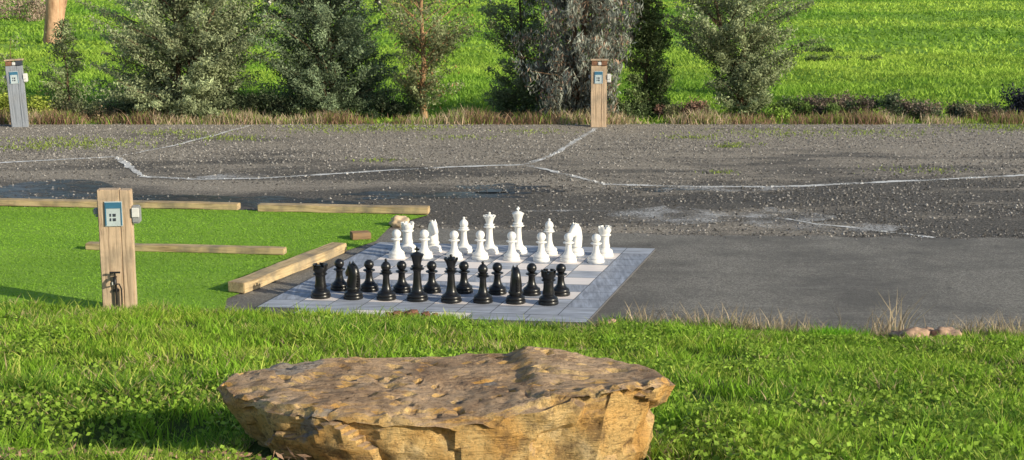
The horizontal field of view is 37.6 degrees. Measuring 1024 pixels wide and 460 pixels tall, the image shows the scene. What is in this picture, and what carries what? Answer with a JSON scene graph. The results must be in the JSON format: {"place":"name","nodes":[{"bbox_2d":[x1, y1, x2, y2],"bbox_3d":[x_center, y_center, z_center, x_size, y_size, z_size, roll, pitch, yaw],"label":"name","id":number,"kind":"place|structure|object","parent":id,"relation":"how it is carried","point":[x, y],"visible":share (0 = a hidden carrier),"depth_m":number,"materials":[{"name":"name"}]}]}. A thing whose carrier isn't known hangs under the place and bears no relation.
{"place":"outdoors","nodes":[
{"label":"outdoors","id":0,"kind":"place"},
{"bbox_2d":[0,0,1023,459],"bbox_3d":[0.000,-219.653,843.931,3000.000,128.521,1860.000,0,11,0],"label":"ground","id":1,"kind":"structure","parent":0,"point":[252,448],"depth_m":56.99,"materials":[{"name":"green plant"}]},
{"bbox_2d":[0,26,31,99],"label":"wattle sapling","id":2,"kind":"object","parent":1,"relation":"on","point":[1,69],"visible":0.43,"depth_m":37.41,"materials":[{"name":"green plant"}]},
{"bbox_2d":[0,0,45,20],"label":"shrub","id":3,"kind":"object","parent":1,"relation":"on","point":[37,7],"visible":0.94,"depth_m":90.68,"materials":[{"name":"green plant"}]},
{"bbox_2d":[0,88,59,116],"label":"shrub","id":4,"kind":"object","parent":1,"relation":"on","point":[35,100],"visible":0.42,"depth_m":37.18,"materials":[{"name":"green plant"}]},
{"bbox_2d":[43,0,66,43],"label":"eucalyptus tree","id":5,"kind":"object","parent":1,"relation":"on","point":[55,10],"visible":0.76,"depth_m":68.01,"materials":[{"name":"beige plant"}]},
{"bbox_2d":[42,98,93,119],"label":"shrub","id":6,"kind":"object","parent":1,"relation":"on","point":[71,106],"visible":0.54,"depth_m":37.22,"materials":[{"name":"green plant"}]},
{"bbox_2d":[36,17,100,113],"bbox_3d":[-11.016,-3.957,37.410,1.402,2.666,1.448,0,11,0],"label":"wattle sapling","id":7,"kind":"object","parent":1,"relation":"on","point":[63,58],"visible":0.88,"depth_m":37.25,"materials":[{"name":"green plant"}]},
{"bbox_2d":[80,100,121,121],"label":"shrub","id":8,"kind":"object","parent":1,"relation":"on","point":[91,111],"visible":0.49,"depth_m":37.03,"materials":[{"name":"green plant"}]},
{"bbox_2d":[93,188,141,308],"bbox_3d":[-4.566,0.300,17.433,0.533,1.560,0.296,-1,11,-6],"label":"power post","id":9,"kind":"object","parent":1,"relation":"on","point":[117,212],"visible":0.92,"depth_m":17.39,"materials":[{"name":"beige wood"}]},
{"bbox_2d":[97,101,178,120],"bbox_3d":[-9.281,-2.978,37.474,2.162,0.626,1.219,0,11,0],"label":"shrub","id":10,"kind":"object","parent":1,"relation":"on","point":[143,104],"visible":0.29,"depth_m":37.13,"materials":[{"name":"green plant"}]},
{"bbox_2d":[0,443,312,459],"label":"leaf litter","id":11,"kind":"object","parent":1,"relation":"on","point":[221,454],"visible":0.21,"depth_m":7.04,"materials":[{"name":"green plant"}]},
{"bbox_2d":[72,0,293,122],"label":"wattle tree","id":12,"kind":"object","parent":1,"relation":"on","point":[191,67],"visible":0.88,"depth_m":37.00,"materials":[{"name":"green plant"}]},
{"bbox_2d":[164,95,251,117],"bbox_3d":[-7.564,-3.032,37.449,2.230,0.624,1.176,0,11,0],"label":"shrub","id":13,"kind":"object","parent":1,"relation":"on","point":[219,106],"visible":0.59,"depth_m":37.30,"materials":[{"name":"green plant"}]},
{"bbox_2d":[211,85,311,117],"bbox_3d":[-6.177,-3.201,37.653,2.839,0.860,1.404,0,11,0],"label":"shrub","id":14,"kind":"object","parent":1,"relation":"on","point":[250,98],"visible":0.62,"depth_m":37.65,"materials":[{"name":"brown plant"}]},
{"bbox_2d":[269,99,355,117],"bbox_3d":[-4.967,-3.001,37.440,2.111,0.549,0.971,0,11,0],"label":"shrub","id":15,"kind":"object","parent":1,"relation":"on","point":[282,109],"visible":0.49,"depth_m":37.22,"materials":[{"name":"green plant"}]},
{"bbox_2d":[233,0,410,119],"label":"wattle tree","id":16,"kind":"object","parent":1,"relation":"on","point":[340,55],"visible":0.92,"depth_m":37.55,"materials":[{"name":"green plant"}]},
{"bbox_2d":[334,92,419,119],"bbox_3d":[-3.447,-3.122,37.875,2.492,0.735,1.273,0,11,0],"label":"shrub","id":17,"kind":"object","parent":1,"relation":"on","point":[383,109],"visible":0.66,"depth_m":37.81,"materials":[{"name":"green plant"}]},
{"bbox_2d":[371,0,486,118],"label":"wattle tree","id":18,"kind":"object","parent":1,"relation":"on","point":[423,102],"visible":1,"depth_m":37.23,"materials":[{"name":"green plant"}]},
{"bbox_2d":[216,346,674,459],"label":"boulder","id":19,"kind":"object","parent":1,"relation":"on","point":[530,403],"visible":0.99,"depth_m":7.17,"materials":[{"name":"stone"}]},
{"bbox_2d":[451,103,518,117],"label":"shrub","id":20,"kind":"object","parent":1,"relation":"on","point":[499,112],"visible":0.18,"depth_m":37.55,"materials":[{"name":"green plant"}]},
{"bbox_2d":[0,123,1023,242],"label":"gravel lot","id":21,"kind":"structure","parent":1,"relation":"on","point":[244,188],"depth_m":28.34,"materials":[{"name":"grey gravel"}]},
{"bbox_2d":[4,58,28,126],"bbox_3d":[-11.711,-3.194,35.602,0.533,1.705,0.220,-4,11,-8],"label":"power post","id":22,"kind":"object","parent":21,"relation":"on","point":[15,77],"visible":0.98,"depth_m":35.51,"materials":[{"name":"grey wood"}]},
{"bbox_2d":[0,179,113,207],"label":"puddle","id":23,"kind":"object","parent":21,"relation":"on","point":[54,193],"visible":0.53,"depth_m":26.44,"materials":[{"name":"grey liquid"}]},
{"bbox_2d":[0,156,115,162],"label":"painted line","id":24,"kind":"object","parent":21,"relation":"on","point":[48,160],"visible":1,"depth_m":30.00,"materials":[{"name":"white paint"}]},
{"bbox_2d":[115,157,140,174],"bbox_3d":[-7.450,-1.249,29.259,0.194,0.001,2.600,-5,12,-23],"label":"painted line","id":25,"kind":"object","parent":21,"relation":"on","point":[130,165],"visible":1,"depth_m":29.31,"materials":[{"name":"white paint"}]},
{"bbox_2d":[84,194,241,200],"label":"puddle","id":26,"kind":"object","parent":21,"relation":"on","point":[168,196],"visible":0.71,"depth_m":25.59,"materials":[{"name":"grey liquid"}]},
{"bbox_2d":[138,125,250,152],"bbox_3d":[-7.033,-2.005,33.269,0.293,0.001,5.788,3,11,18],"label":"painted line","id":27,"kind":"object","parent":21,"relation":"on","point":[196,139],"visible":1,"depth_m":33.09,"materials":[{"name":"white paint"}]},
{"bbox_2d":[0,206,426,311],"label":"artificial turf","id":28,"kind":"structure","parent":21,"relation":"on","point":[207,303],"depth_m":21.15,"materials":[{"name":"green plastic"}]},
{"bbox_2d":[0,198,240,209],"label":"timber sleeper","id":29,"kind":"object","parent":28,"relation":"on","point":[219,205],"visible":0.84,"depth_m":24.53,"materials":[{"name":"brown wood"}]},
{"bbox_2d":[85,242,286,254],"bbox_3d":[-4.564,0.253,20.993,2.868,0.103,0.169,1,11,7],"label":"timber sleeper","id":30,"kind":"object","parent":28,"relation":"on","point":[238,249],"visible":0.84,"depth_m":20.89,"materials":[{"name":"brown wood"}]},
{"bbox_2d":[228,242,346,292],"bbox_3d":[-2.900,0.473,19.724,0.240,0.143,2.751,4,11,20],"label":"timber sleeper","id":31,"kind":"object","parent":28,"relation":"on","point":[266,275],"visible":0.98,"depth_m":19.44,"materials":[{"name":"brown wood"}]},
{"bbox_2d":[257,203,429,214],"bbox_3d":[-2.704,-0.340,24.108,2.776,0.124,0.210,1,11,6],"label":"timber sleeper","id":32,"kind":"object","parent":28,"relation":"on","point":[353,208],"visible":1,"depth_m":24.03,"materials":[{"name":"brown wood"}]},
{"bbox_2d":[350,230,370,239],"bbox_3d":[-2.214,0.075,21.930,0.280,0.104,0.206,-3,11,-17],"label":"timber block","id":33,"kind":"object","parent":28,"relation":"on","point":[361,235],"depth_m":21.85,"materials":[{"name":"brown wood"}]},
{"bbox_2d":[197,174,252,177],"bbox_3d":[-5.146,-1.005,27.971,1.335,0.001,0.796,3,11,16],"label":"paint smear","id":34,"kind":"object","parent":21,"relation":"on","point":[218,176],"visible":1,"depth_m":27.91,"materials":[{"name":"grey paint"}]},
{"bbox_2d":[201,196,361,206],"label":"puddle","id":35,"kind":"object","parent":21,"relation":"on","point":[267,199],"visible":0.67,"depth_m":25.20,"materials":[{"name":"grey liquid"}]},
{"bbox_2d":[139,164,519,178],"bbox_3d":[-3.271,-1.079,28.348,7.344,0.001,0.856,-2,11,-12],"label":"painted line","id":36,"kind":"object","parent":21,"relation":"on","point":[344,172],"visible":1,"depth_m":28.39,"materials":[{"name":"white paint"}]},
{"bbox_2d":[389,215,409,227],"bbox_3d":[-1.724,-0.118,22.952,0.348,0.232,0.267,2,11,8],"label":"rock","id":37,"kind":"object","parent":21,"relation":"on","point":[396,220],"visible":0.76,"depth_m":22.86,"materials":[{"name":"stone"}]},
{"bbox_2d":[333,191,532,199],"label":"puddle","id":38,"kind":"object","parent":21,"relation":"on","point":[408,194],"visible":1,"depth_m":25.91,"materials":[{"name":"grey liquid"}]},
{"bbox_2d":[456,183,565,193],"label":"puddle","id":39,"kind":"object","parent":21,"relation":"on","point":[491,190],"visible":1,"depth_m":26.55,"materials":[{"name":"grey liquid"}]},
{"bbox_2d":[0,117,1023,174],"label":"weeds","id":40,"kind":"object","parent":21,"relation":"on","point":[398,129],"visible":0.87,"depth_m":34.16,"materials":[{"name":"green plant"}]},
{"bbox_2d":[526,128,595,163],"bbox_3d":[1.210,-1.843,32.414,0.294,0.001,6.177,3,11,15],"label":"painted line","id":41,"kind":"object","parent":21,"relation":"on","point":[564,147],"visible":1,"depth_m":32.10,"materials":[{"name":"white paint"}]},
{"bbox_2d":[531,166,595,180],"bbox_3d":[0.987,-1.058,28.240,0.189,0.001,2.726,-6,12,-29],"label":"painted line","id":42,"kind":"object","parent":21,"relation":"on","point":[560,171],"visible":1,"depth_m":28.52,"materials":[{"name":"white paint"}]},
{"bbox_2d":[588,59,610,126],"bbox_3d":[2.075,-3.195,35.605,0.533,1.705,0.220,0,11,2],"label":"power post","id":43,"kind":"object","parent":21,"relation":"on","point":[599,77],"visible":0.94,"depth_m":35.51,"materials":[{"name":"beige wood"}]},
{"bbox_2d":[225,229,1023,338],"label":"asphalt pad","id":44,"kind":"object","parent":21,"relation":"on","point":[828,279],"visible":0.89,"depth_m":19.28,"materials":[{"name":"grey asphalt"}]},
{"bbox_2d":[257,242,654,324],"bbox_3d":[-0.526,0.619,19.322,3.907,0.034,4.945,3,11,15],"label":"chess board","id":45,"kind":"object","parent":44,"relation":"on","point":[594,288],"visible":0.63,"depth_m":18.82,"materials":[{"name":"grey"}]},
{"bbox_2d":[311,262,330,298],"bbox_3d":[-2.316,0.612,18.158,0.244,0.410,0.244,-1,11,-6],"label":"black chess rook","id":46,"kind":"object","parent":45,"relation":"on","point":[320,291],"visible":1,"depth_m":18.10,"materials":[{"name":"plastic"}]},
{"bbox_2d":[330,259,346,290],"bbox_3d":[-2.133,0.544,18.569,0.230,0.390,0.230,0,11,0],"label":"black chess pawn","id":47,"kind":"object","parent":45,"relation":"on","point":[339,283],"visible":0.94,"depth_m":18.52,"materials":[{"name":"plastic"}]},
{"bbox_2d":[343,261,362,299],"bbox_3d":[-1.919,0.596,18.100,0.240,0.462,0.248,-10,15,-43],"label":"black chess knight","id":48,"kind":"object","parent":45,"relation":"on","point":[352,291],"visible":1,"depth_m":18.04,"materials":[{"name":"plastic"}]},
{"bbox_2d":[360,259,378,291],"bbox_3d":[-1.760,0.555,18.515,0.230,0.390,0.230,0,11,0],"label":"black chess pawn","id":49,"kind":"object","parent":45,"relation":"on","point":[369,284],"visible":1,"depth_m":18.46,"materials":[{"name":"plastic"}]},
{"bbox_2d":[376,258,395,300],"bbox_3d":[-1.513,0.586,18.055,0.240,0.499,0.240,-3,11,-17],"label":"black chess bishop","id":50,"kind":"object","parent":45,"relation":"on","point":[385,293],"visible":1,"depth_m":18.01,"materials":[{"name":"plastic"}]},
{"bbox_2d":[388,229,404,258],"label":"white chess pawn","id":51,"kind":"object","parent":45,"relation":"on","point":[396,252],"visible":1,"depth_m":20.44,"materials":[{"name":"plastic"}]},
{"bbox_2d":[393,261,410,293],"bbox_3d":[-1.355,0.566,18.453,0.230,0.390,0.230,0,11,0],"label":"black chess pawn","id":52,"kind":"object","parent":45,"relation":"on","point":[401,286],"visible":0.98,"depth_m":18.40,"materials":[{"name":"plastic"}]},
{"bbox_2d":[400,221,415,252],"bbox_3d":[-1.453,0.093,20.912,0.244,0.410,0.244,7,13,34],"label":"white chess rook","id":53,"kind":"object","parent":45,"relation":"on","point":[407,246],"visible":0.91,"depth_m":20.85,"materials":[{"name":"plastic"}]},
{"bbox_2d":[407,247,427,301],"bbox_3d":[-1.136,0.521,17.992,0.260,0.650,0.260,1,11,6],"label":"black chess king","id":54,"kind":"object","parent":45,"relation":"on","point":[417,293],"visible":1,"depth_m":17.95,"materials":[{"name":"plastic"}]},
{"bbox_2d":[418,230,432,258],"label":"white chess pawn","id":55,"kind":"object","parent":45,"relation":"on","point":[424,248],"visible":0.87,"depth_m":20.43,"materials":[{"name":"plastic"}]},
{"bbox_2d":[423,261,440,293],"bbox_3d":[-0.985,0.569,18.439,0.230,0.390,0.230,0,11,0],"label":"black chess pawn","id":56,"kind":"object","parent":45,"relation":"on","point":[431,286],"visible":0.98,"depth_m":18.39,"materials":[{"name":"plastic"}]},
{"bbox_2d":[427,220,441,252],"bbox_3d":[-1.095,0.074,20.874,0.240,0.462,0.248,-5,12,-26],"label":"white chess knight","id":57,"kind":"object","parent":45,"relation":"on","point":[434,246],"visible":0.88,"depth_m":20.82,"materials":[{"name":"plastic"}]},
{"bbox_2d":[441,254,461,303],"bbox_3d":[-0.726,0.571,17.921,0.254,0.578,0.254,-3,11,-15],"label":"black chess queen","id":58,"kind":"object","parent":45,"relation":"on","point":[451,295],"visible":1,"depth_m":17.88,"materials":[{"name":"plastic"}]},
{"bbox_2d":[446,231,462,259],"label":"white chess pawn","id":59,"kind":"object","parent":45,"relation":"on","point":[454,251],"visible":0.94,"depth_m":20.36,"materials":[{"name":"plastic"}]},
{"bbox_2d":[456,261,472,293],"bbox_3d":[-0.590,0.572,18.423,0.230,0.390,0.230,0,11,0],"label":"black chess pawn","id":60,"kind":"object","parent":45,"relation":"on","point":[463,286],"visible":0.94,"depth_m":18.37,"materials":[{"name":"plastic"}]},
{"bbox_2d":[457,217,472,253],"bbox_3d":[-0.667,0.060,20.845,0.240,0.499,0.240,8,13,35],"label":"white chess bishop","id":61,"kind":"object","parent":45,"relation":"on","point":[464,246],"visible":0.94,"depth_m":20.80,"materials":[{"name":"plastic"}]},
{"bbox_2d":[472,230,488,259],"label":"white chess pawn","id":62,"kind":"object","parent":45,"relation":"on","point":[480,253],"visible":1,"depth_m":20.36,"materials":[{"name":"plastic"}]},
{"bbox_2d":[473,261,492,303],"bbox_3d":[-0.347,0.615,17.902,0.240,0.499,0.240,-3,11,-16],"label":"black chess bishop","id":63,"kind":"object","parent":45,"relation":"on","point":[482,296],"visible":1,"depth_m":17.86,"materials":[{"name":"plastic"}]},
{"bbox_2d":[483,212,498,254],"bbox_3d":[-0.312,0.033,20.777,0.254,0.578,0.254,-4,11,-19],"label":"white chess queen","id":64,"kind":"object","parent":45,"relation":"on","point":[490,248],"visible":0.93,"depth_m":20.73,"materials":[{"name":"plastic"}]},
{"bbox_2d":[488,262,506,295],"bbox_3d":[-0.179,0.586,18.350,0.230,0.390,0.230,0,11,0],"label":"black chess pawn","id":65,"kind":"object","parent":45,"relation":"on","point":[497,288],"visible":0.98,"depth_m":18.30,"materials":[{"name":"plastic"}]},
{"bbox_2d":[503,231,519,260],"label":"white chess pawn","id":66,"kind":"object","parent":45,"relation":"on","point":[511,254],"visible":1,"depth_m":20.29,"materials":[{"name":"plastic"}]},
{"bbox_2d":[506,265,525,304],"bbox_3d":[0.042,0.638,17.876,0.240,0.462,0.248,-3,11,-14],"label":"black chess knight","id":67,"kind":"object","parent":45,"relation":"on","point":[515,296],"visible":1,"depth_m":17.81,"materials":[{"name":"plastic"}]},
{"bbox_2d":[512,207,526,254],"bbox_3d":[0.083,-0.003,20.772,0.260,0.650,0.260,9,14,38],"label":"white chess king","id":68,"kind":"object","parent":45,"relation":"on","point":[520,247],"visible":0.87,"depth_m":20.72,"materials":[{"name":"plastic"}]},
{"bbox_2d":[523,263,540,295],"bbox_3d":[0.240,0.593,18.310,0.230,0.390,0.230,0,11,0],"label":"black chess pawn","id":69,"kind":"object","parent":45,"relation":"on","point":[531,288],"visible":1,"depth_m":18.26,"materials":[{"name":"plastic"}]},
{"bbox_2d":[533,232,549,261],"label":"white chess pawn","id":70,"kind":"object","parent":45,"relation":"on","point":[541,255],"visible":1,"depth_m":20.23,"materials":[{"name":"plastic"}]},
{"bbox_2d":[538,268,558,305],"bbox_3d":[0.433,0.675,17.821,0.244,0.410,0.244,5,12,25],"label":"black chess rook","id":71,"kind":"object","parent":45,"relation":"on","point":[548,297],"visible":1,"depth_m":17.76,"materials":[{"name":"plastic"}]},
{"bbox_2d":[544,218,557,254],"bbox_3d":[0.512,0.084,20.721,0.240,0.499,0.240,2,11,12],"label":"white chess bishop","id":72,"kind":"object","parent":45,"relation":"on","point":[550,248],"visible":0.92,"depth_m":20.67,"materials":[{"name":"plastic"}]},
{"bbox_2d":[554,263,569,296],"bbox_3d":[0.595,0.598,18.286,0.230,0.390,0.230,0,11,0],"label":"black chess pawn","id":73,"kind":"object","parent":45,"relation":"on","point":[561,289],"visible":0.92,"depth_m":18.23,"materials":[{"name":"plastic"}]},
{"bbox_2d":[560,233,576,262],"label":"white chess pawn","id":74,"kind":"object","parent":45,"relation":"on","point":[568,255],"visible":1,"depth_m":20.19,"materials":[{"name":"plastic"}]},
{"bbox_2d":[568,222,583,255],"bbox_3d":[0.873,0.112,20.670,0.248,0.462,0.240,-9,14,-39],"label":"white chess knight","id":75,"kind":"object","parent":45,"relation":"on","point":[575,230],"visible":0.71,"depth_m":20.61,"materials":[{"name":"plastic"}]},
{"bbox_2d":[587,234,603,263],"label":"white chess pawn","id":76,"kind":"object","parent":45,"relation":"on","point":[595,257],"visible":1,"depth_m":20.13,"materials":[{"name":"plastic"}]},
{"bbox_2d":[598,225,612,256],"bbox_3d":[1.271,0.150,20.611,0.244,0.410,0.244,4,11,18],"label":"white chess rook","id":77,"kind":"object","parent":45,"relation":"on","point":[605,250],"visible":0.83,"depth_m":20.55,"materials":[{"name":"plastic"}]},
{"bbox_2d":[800,323,878,339],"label":"grass tuft","id":78,"kind":"object","parent":44,"relation":"on","point":[834,332],"visible":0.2,"depth_m":16.00,"materials":[{"name":"green plant"}]},
{"bbox_2d":[513,210,780,218],"bbox_3d":[2.131,-0.264,24.015,4.374,0.001,0.417,2,11,8],"label":"painted line","id":79,"kind":"object","parent":21,"relation":"on","point":[677,212],"visible":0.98,"depth_m":24.01,"materials":[{"name":"grey paint"}]},
{"bbox_2d":[625,187,706,191],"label":"puddle","id":80,"kind":"object","parent":21,"relation":"on","point":[662,188],"visible":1,"depth_m":26.44,"materials":[{"name":"grey liquid"}]},
{"bbox_2d":[609,206,833,223],"bbox_3d":[3.327,-0.229,23.851,3.596,0.001,1.918,0,11,0],"label":"paint smear","id":81,"kind":"object","parent":21,"relation":"on","point":[652,214],"visible":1,"depth_m":23.86,"materials":[{"name":"grey paint"}]},
{"bbox_2d":[658,186,814,191],"bbox_3d":[3.934,-0.727,26.494,2.903,0.001,0.623,-1,11,-4],"label":"paint smear","id":82,"kind":"object","parent":21,"relation":"on","point":[768,188],"visible":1,"depth_m":26.53,"materials":[{"name":"grey paint"}]},
{"bbox_2d":[607,174,1023,186],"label":"painted line","id":83,"kind":"object","parent":21,"relation":"on","point":[828,184],"visible":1,"depth_m":26.96,"materials":[{"name":"white paint"}]},
{"bbox_2d":[755,219,912,232],"bbox_3d":[4.845,-0.037,22.831,2.441,0.001,1.261,4,11,20],"label":"paint smear","id":84,"kind":"object","parent":21,"relation":"on","point":[847,228],"visible":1,"depth_m":22.84,"materials":[{"name":"grey paint"}]},
{"bbox_2d":[786,218,933,237],"bbox_3d":[5.211,-0.028,22.767,2.466,0.001,0.225,9,14,39],"label":"painted line","id":85,"kind":"object","parent":21,"relation":"on","point":[846,226],"visible":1,"depth_m":22.90,"materials":[{"name":"white paint"}]},
{"bbox_2d":[0,291,1023,459],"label":"grass","id":86,"kind":"structure","parent":1,"relation":"on","point":[364,338],"depth_m":11.36,"materials":[{"name":"green plant"}]},
{"bbox_2d":[0,312,1023,459],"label":"clover patch","id":87,"kind":"object","parent":1,"relation":"on","point":[677,422],"visible":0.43,"depth_m":8.97,"materials":[{"name":"green plant"}]},
{"bbox_2d":[0,105,1023,124],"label":"dry grass","id":88,"kind":"structure","parent":1,"relation":"on","point":[327,118],"depth_m":36.31,"materials":[{"name":"brown plant"}]},
{"bbox_2d":[473,0,555,117],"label":"wattle tree","id":89,"kind":"object","parent":1,"relation":"on","point":[510,39],"visible":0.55,"depth_m":38.09,"materials":[{"name":"green plant"}]},
{"bbox_2d":[509,0,648,121],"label":"eucalyptus tree","id":90,"kind":"object","parent":1,"relation":"on","point":[561,74],"visible":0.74,"depth_m":36.77,"materials":[{"name":"grey plant"}]},
{"bbox_2d":[610,97,656,121],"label":"shrub","id":91,"kind":"object","parent":1,"relation":"on","point":[644,109],"visible":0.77,"depth_m":36.99,"materials":[{"name":"green plant"}]},
{"bbox_2d":[607,0,681,119],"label":"cypress tree","id":92,"kind":"object","parent":1,"relation":"on","point":[648,81],"visible":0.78,"depth_m":38.01,"materials":[{"name":"green plant"}]},
{"bbox_2d":[659,96,715,117],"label":"shrub","id":93,"kind":"object","parent":1,"relation":"on","point":[678,105],"visible":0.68,"depth_m":37.25,"materials":[{"name":"green plant"}]},
{"bbox_2d":[663,0,808,115],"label":"wattle tree","id":94,"kind":"object","parent":1,"relation":"on","point":[744,93],"visible":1,"depth_m":37.44,"materials":[{"name":"green plant"}]},
{"bbox_2d":[764,104,796,122],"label":"shrub","id":95,"kind":"object","parent":1,"relation":"on","point":[781,113],"visible":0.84,"depth_m":36.86,"materials":[{"name":"green plant"}]},
{"bbox_2d":[544,287,1023,338],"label":"dry weeds","id":96,"kind":"object","parent":1,"relation":"on","point":[884,328],"visible":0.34,"depth_m":16.43,"materials":[{"name":"beige plant"}]},
{"bbox_2d":[770,97,836,120],"bbox_3d":[7.241,-2.975,37.294,1.768,0.611,1.070,0,11,0],"label":"shrub","id":97,"kind":"object","parent":1,"relation":"on","point":[811,110],"visible":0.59,"depth_m":37.39,"materials":[{"name":"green plant"}]},
{"bbox_2d":[804,44,835,52],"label":"reed clump","id":98,"kind":"object","parent":1,"relation":"on","point":[816,49],"visible":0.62,"depth_m":61.45,"materials":[{"name":"green plant"}]},
{"bbox_2d":[808,51,892,61],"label":"reed clump","id":99,"kind":"object","parent":1,"relation":"on","point":[814,57],"visible":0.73,"depth_m":57.69,"materials":[{"name":"green plant"}]},
{"bbox_2d":[763,89,941,119],"bbox_3d":[8.486,-3.142,37.683,4.508,0.901,1.475,0,11,0],"label":"shrub","id":100,"kind":"object","parent":1,"relation":"on","point":[883,105],"visible":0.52,"depth_m":37.60,"materials":[{"name":"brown plant"}]},
{"bbox_2d":[888,330,901,337],"bbox_3d":[4.132,1.141,16.029,0.237,0.141,0.222,5,12,25],"label":"rock","id":101,"kind":"object","parent":1,"relation":"on","point":[893,333],"visible":0.44,"depth_m":15.98,"materials":[{"name":"grey stone"}]},
{"bbox_2d":[899,327,933,337],"bbox_3d":[4.277,1.123,15.878,0.366,0.218,0.285,0,11,0],"label":"rock","id":102,"kind":"object","parent":1,"relation":"on","point":[921,331],"visible":0.5,"depth_m":15.80,"materials":[{"name":"brown stone"}]},
{"bbox_2d":[903,98,976,119],"bbox_3d":[10.871,-3.025,37.882,1.946,0.683,1.179,0,11,0],"label":"shrub","id":103,"kind":"object","parent":1,"relation":"on","point":[946,108],"visible":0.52,"depth_m":37.76,"materials":[{"name":"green plant"}]},
{"bbox_2d":[929,327,961,337],"bbox_3d":[4.573,1.117,15.905,0.348,0.204,0.249,2,11,8],"label":"rock","id":104,"kind":"object","parent":1,"relation":"on","point":[943,330],"visible":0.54,"depth_m":15.84,"materials":[{"name":"brown stone"}]},
{"bbox_2d":[949,102,1004,120],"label":"shrub","id":105,"kind":"object","parent":1,"relation":"on","point":[966,112],"visible":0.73,"depth_m":37.34,"materials":[{"name":"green plant"}]},
{"bbox_2d":[992,79,1023,114],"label":"shrub","id":106,"kind":"object","parent":1,"relation":"on","point":[1015,103],"visible":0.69,"depth_m":37.31,"materials":[{"name":"green plant"}]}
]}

